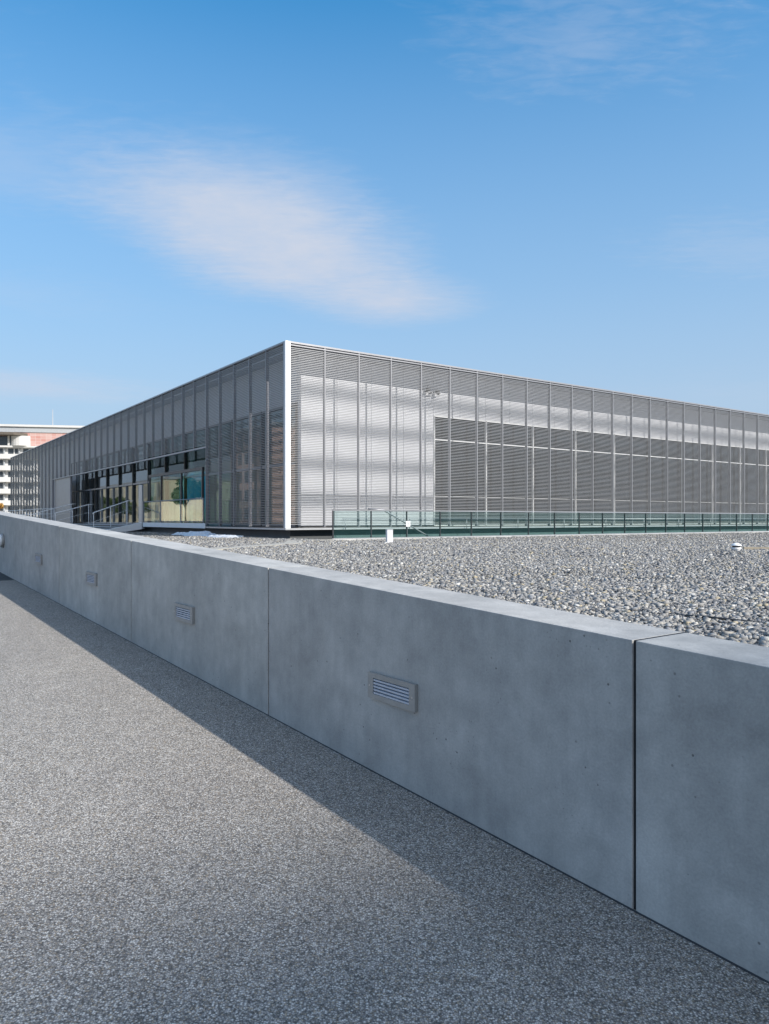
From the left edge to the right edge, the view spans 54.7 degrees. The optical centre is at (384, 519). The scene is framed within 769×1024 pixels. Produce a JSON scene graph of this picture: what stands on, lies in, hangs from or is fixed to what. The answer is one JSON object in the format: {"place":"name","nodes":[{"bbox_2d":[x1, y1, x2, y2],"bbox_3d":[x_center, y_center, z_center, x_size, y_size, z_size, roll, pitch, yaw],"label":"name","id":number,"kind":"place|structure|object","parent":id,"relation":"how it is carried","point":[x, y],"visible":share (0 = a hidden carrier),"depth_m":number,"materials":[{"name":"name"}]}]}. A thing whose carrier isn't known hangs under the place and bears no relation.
{"place":"outdoors","nodes":[
{"label":"outdoors","id":0,"kind":"place"},
{"bbox_2d":[0,573,768,1023],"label":"path","id":1,"kind":"structure","parent":0,"point":[178,845],"depth_m":2.99,"materials":[{"name":"grey asphalt"}]},
{"bbox_2d":[0,511,768,983],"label":"concrete wall","id":2,"kind":"structure","parent":1,"relation":"on","point":[622,763],"depth_m":3.45,"materials":[{"name":"grey concrete"}]},
{"bbox_2d":[0,534,4,547],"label":"disc lamp","id":3,"kind":"object","parent":2,"relation":"attached to","point":[2,540],"visible":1,"depth_m":13.30,"materials":[{"name":"white plastic"}]},
{"bbox_2d":[34,553,41,564],"bbox_3d":[-5.175,0.593,11.112,0.024,0.148,0.430,0,0,-37],"label":"wall light","id":4,"kind":"object","parent":2,"relation":"attached to","point":[37,558],"visible":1,"depth_m":11.10,"materials":[{"name":"silver metal"}]},
{"bbox_2d":[85,571,96,585],"bbox_3d":[-3.500,0.709,8.869,0.024,0.148,0.430,0,0,-37],"label":"wall light","id":5,"kind":"object","parent":2,"relation":"attached to","point":[90,578],"visible":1,"depth_m":8.86,"materials":[{"name":"silver metal"}]},
{"bbox_2d":[174,603,193,623],"bbox_3d":[-1.770,0.829,6.553,0.024,0.148,0.430,0,0,-37],"label":"wall light","id":6,"kind":"object","parent":2,"relation":"attached to","point":[183,613],"visible":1,"depth_m":6.53,"materials":[{"name":"silver metal"}]},
{"bbox_2d":[368,671,417,712],"bbox_3d":[0.039,0.954,4.130,0.024,0.148,0.430,0,0,-37],"label":"wall light","id":7,"kind":"object","parent":2,"relation":"attached to","point":[399,693],"visible":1,"depth_m":4.11,"materials":[{"name":"silver metal"}]},
{"bbox_2d":[0,0,768,425],"label":"sky","id":8,"kind":"structure","parent":0,"point":[575,192],"materials":[{"name":"blue"}]},
{"bbox_3d":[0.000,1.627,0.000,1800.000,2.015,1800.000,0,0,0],"label":"ground","id":9,"kind":"structure","parent":0,"visible":0},
{"bbox_2d":[0,410,83,517],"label":"apartment block","id":10,"kind":"structure","parent":9,"relation":"on","point":[16,439],"depth_m":179.51,"materials":[{"name":"white concrete"}]},
{"bbox_2d":[0,436,10,445],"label":"window","id":11,"kind":"structure","parent":10,"relation":"in","point":[3,439],"depth_m":178.75,"materials":[{"name":"grey glass"}]},
{"bbox_2d":[8,448,17,453],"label":"window","id":12,"kind":"structure","parent":10,"relation":"in","point":[10,451],"depth_m":179.80,"materials":[{"name":"grey glass"}]},
{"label":"court floor","id":13,"kind":"structure","parent":0,"visible":0},
{"bbox_2d":[333,532,758,540],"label":"court wall","id":14,"kind":"structure","parent":13,"relation":"on","point":[529,536],"depth_m":25.12,"materials":[{"name":"concrete"}]},
{"bbox_2d":[332,510,768,538],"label":"glass balustrade","id":15,"kind":"object","parent":14,"relation":"on","point":[554,523],"visible":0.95,"depth_m":25.66,"materials":[{"name":"green glass"}]},
{"bbox_3d":[2.379,2.650,24.620,6.160,4.000,1.050,0,0,-35],"label":"court stairs","id":16,"kind":"object","parent":13,"relation":"on","visible":0},
{"bbox_2d":[368,508,429,536],"bbox_3d":[0.896,1.249,24.166,3.411,3.183,0.048,0,0,-35],"label":"court stair rail","id":17,"kind":"object","parent":16,"relation":"on","point":[400,520],"visible":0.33,"depth_m":23.89,"materials":[{"name":"metal"}]},
{"bbox_3d":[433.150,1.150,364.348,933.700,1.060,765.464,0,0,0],"label":"gravel ground","id":18,"kind":"structure","parent":0,"visible":0},
{"bbox_2d":[9,508,51,518],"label":"ramp railing","id":19,"kind":"object","parent":18,"relation":"on","point":[30,509],"visible":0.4,"depth_m":53.69,"materials":[{"name":"white metal"}]},
{"bbox_2d":[70,522,204,531],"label":"entrance platform","id":20,"kind":"structure","parent":18,"relation":"on","point":[123,528],"depth_m":34.31,"materials":[{"name":"concrete"}]},
{"bbox_2d":[35,504,70,518],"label":"handrail","id":21,"kind":"object","parent":20,"relation":"on","point":[54,508],"visible":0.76,"depth_m":46.28,"materials":[{"name":"white metal"}]},
{"bbox_2d":[54,504,93,523],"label":"handrail","id":22,"kind":"object","parent":20,"relation":"on","point":[76,515],"visible":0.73,"depth_m":42.64,"materials":[{"name":"white metal"}]},
{"bbox_2d":[92,500,132,527],"bbox_3d":[-13.321,-0.141,36.441,1.939,1.583,0.048,0,0,-35],"label":"handrail","id":23,"kind":"object","parent":20,"relation":"on","point":[110,512],"visible":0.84,"depth_m":36.37,"materials":[{"name":"white metal"}]},
{"bbox_2d":[142,498,203,528],"bbox_3d":[-9.137,-0.200,31.697,0.084,1.300,7.730,0,0,-35],"label":"platform railing","id":24,"kind":"object","parent":20,"relation":"on","point":[180,521],"visible":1,"depth_m":30.94,"materials":[{"name":"metal"}]},
{"bbox_2d":[171,531,237,537],"bbox_3d":[-6.269,0.508,25.870,0.876,0.204,5.248,0,0,-35],"label":"plastic sheeting","id":25,"kind":"object","parent":18,"relation":"on","point":[200,533],"visible":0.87,"depth_m":25.68,"materials":[{"name":"plastic"}]},
{"bbox_2d":[211,539,333,549],"bbox_3d":[-2.859,0.605,16.562,1.144,0.070,9.292,0,0,12],"label":"kerb strip","id":26,"kind":"object","parent":18,"relation":"on","point":[278,544],"visible":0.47,"depth_m":16.76,"materials":[{"name":"grey concrete"}]},
{"bbox_2d":[386,530,392,542],"bbox_3d":[0.120,0.450,18.600,0.220,0.380,0.220,0,0,-14],"label":"service post","id":27,"kind":"object","parent":18,"relation":"on","point":[389,536],"visible":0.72,"depth_m":18.53,"materials":[{"name":"concrete"}]},
{"bbox_2d":[11,340,768,539],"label":"exhibition building","id":28,"kind":"structure","parent":18,"relation":"on","point":[289,439],"depth_m":30.01,"materials":[{"name":"metal"}]},
{"bbox_2d":[139,485,143,522],"bbox_3d":[-12.092,-0.725,36.932,0.120,1.950,0.640,0,0,-35],"label":"information stele","id":29,"kind":"object","parent":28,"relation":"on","point":[141,493],"visible":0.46,"depth_m":36.88,"materials":[{"name":"metal"}]},
{"bbox_2d":[179,471,209,519],"bbox_3d":[-9.291,-1.100,36.203,0.060,2.300,4.000,0,0,-35],"label":"window","id":30,"kind":"structure","parent":28,"relation":"attached to","point":[194,505],"depth_m":36.03,"materials":[{"name":"glass"}]},
{"bbox_2d":[425,388,439,394],"bbox_3d":[1.762,-4.771,27.409,0.648,0.338,0.240,0,0,-35],"label":"facade camera","id":31,"kind":"object","parent":28,"relation":"attached to","point":[431,392],"visible":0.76,"depth_m":27.41,"materials":[{"name":"grey metal"}]},
{"bbox_2d":[435,417,484,522],"bbox_3d":[2.876,-1.780,28.418,2.560,4.060,0.012,0,0,-35],"label":"window pane","id":32,"kind":"structure","parent":28,"relation":"in","point":[479,426],"depth_m":28.40,"materials":[{"name":"grey glass"}]},
{"bbox_2d":[487,422,531,522],"bbox_3d":[5.009,-1.780,29.905,2.560,4.060,0.012,0,0,-35],"label":"window pane","id":33,"kind":"structure","parent":28,"relation":"in","point":[523,450],"depth_m":29.91,"materials":[{"name":"grey glass"}]},
{"bbox_2d":[343,518,710,529],"bbox_3d":[19.567,0.162,38.644,51.000,0.377,0.036,0,0,-35],"label":"facade rail","id":34,"kind":"object","parent":28,"relation":"attached to","point":[444,518],"visible":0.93,"depth_m":26.16,"materials":[{"name":"metal"}]},
{"bbox_2d":[534,427,573,523],"bbox_3d":[7.142,-1.780,31.392,2.560,4.060,0.012,0,0,-35],"label":"window pane","id":35,"kind":"structure","parent":28,"relation":"in","point":[559,435],"depth_m":31.41,"materials":[{"name":"grey glass"}]},
{"bbox_2d":[576,431,610,523],"bbox_3d":[9.275,-1.780,32.879,2.560,4.060,0.012,0,0,-35],"label":"window pane","id":36,"kind":"structure","parent":28,"relation":"in","point":[580,433],"depth_m":32.88,"materials":[{"name":"grey glass"}]},
{"bbox_2d":[615,435,647,522],"bbox_3d":[11.408,-1.780,34.366,2.560,4.060,0.012,0,0,-35],"label":"window pane","id":37,"kind":"structure","parent":28,"relation":"in","point":[621,437],"depth_m":34.41,"materials":[{"name":"grey glass"}]},
{"bbox_2d":[651,439,680,522],"bbox_3d":[13.541,-1.780,35.852,2.560,4.060,0.012,0,0,-35],"label":"window pane","id":38,"kind":"structure","parent":28,"relation":"in","point":[677,485],"depth_m":35.80,"materials":[{"name":"grey glass"}]},
{"bbox_2d":[685,442,710,520],"bbox_3d":[15.674,-1.780,37.339,2.560,4.060,0.012,0,0,-35],"label":"window pane","id":39,"kind":"structure","parent":28,"relation":"in","point":[706,484],"depth_m":37.32,"materials":[{"name":"grey glass"}]},
{"bbox_2d":[716,445,738,521],"bbox_3d":[17.807,-1.780,38.826,2.560,4.060,0.012,0,0,-35],"label":"window pane","id":40,"kind":"structure","parent":28,"relation":"in","point":[735,493],"depth_m":38.82,"materials":[{"name":"grey glass"}]},
{"bbox_2d":[741,448,764,522],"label":"window pane","id":41,"kind":"structure","parent":28,"relation":"in","point":[751,485],"depth_m":40.37,"materials":[{"name":"grey glass"}]},
{"bbox_2d":[767,456,768,522],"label":"window pane","id":42,"kind":"structure","parent":28,"relation":"in","point":[768,456],"depth_m":41.26,"materials":[{"name":"grey glass"}]},
{"bbox_2d":[121,532,768,646],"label":"gravel","id":43,"kind":"structure","parent":18,"relation":"on","point":[655,579],"depth_m":8.79,"materials":[{"name":"grey gravel"}]},
{"bbox_2d":[743,547,768,549],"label":"timber batten","id":44,"kind":"object","parent":43,"relation":"on","point":[752,548],"visible":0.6,"depth_m":14.43,"materials":[{"name":"beige wood"}]},
{"bbox_2d":[611,607,762,622],"bbox_3d":[2.245,0.608,4.146,0.083,0.054,3.266,0,0,-41],"label":"cable","id":45,"kind":"object","parent":18,"relation":"on","point":[712,617],"visible":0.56,"depth_m":4.42,"materials":[{"name":"black rubber"}]},
{"bbox_2d":[731,543,741,550],"bbox_3d":[6.480,0.537,13.700,0.190,0.206,0.190,0,0,0],"label":"roof vent","id":46,"kind":"object","parent":18,"relation":"on","point":[736,546],"visible":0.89,"depth_m":13.64,"materials":[{"name":"white plastic"}]}
]}

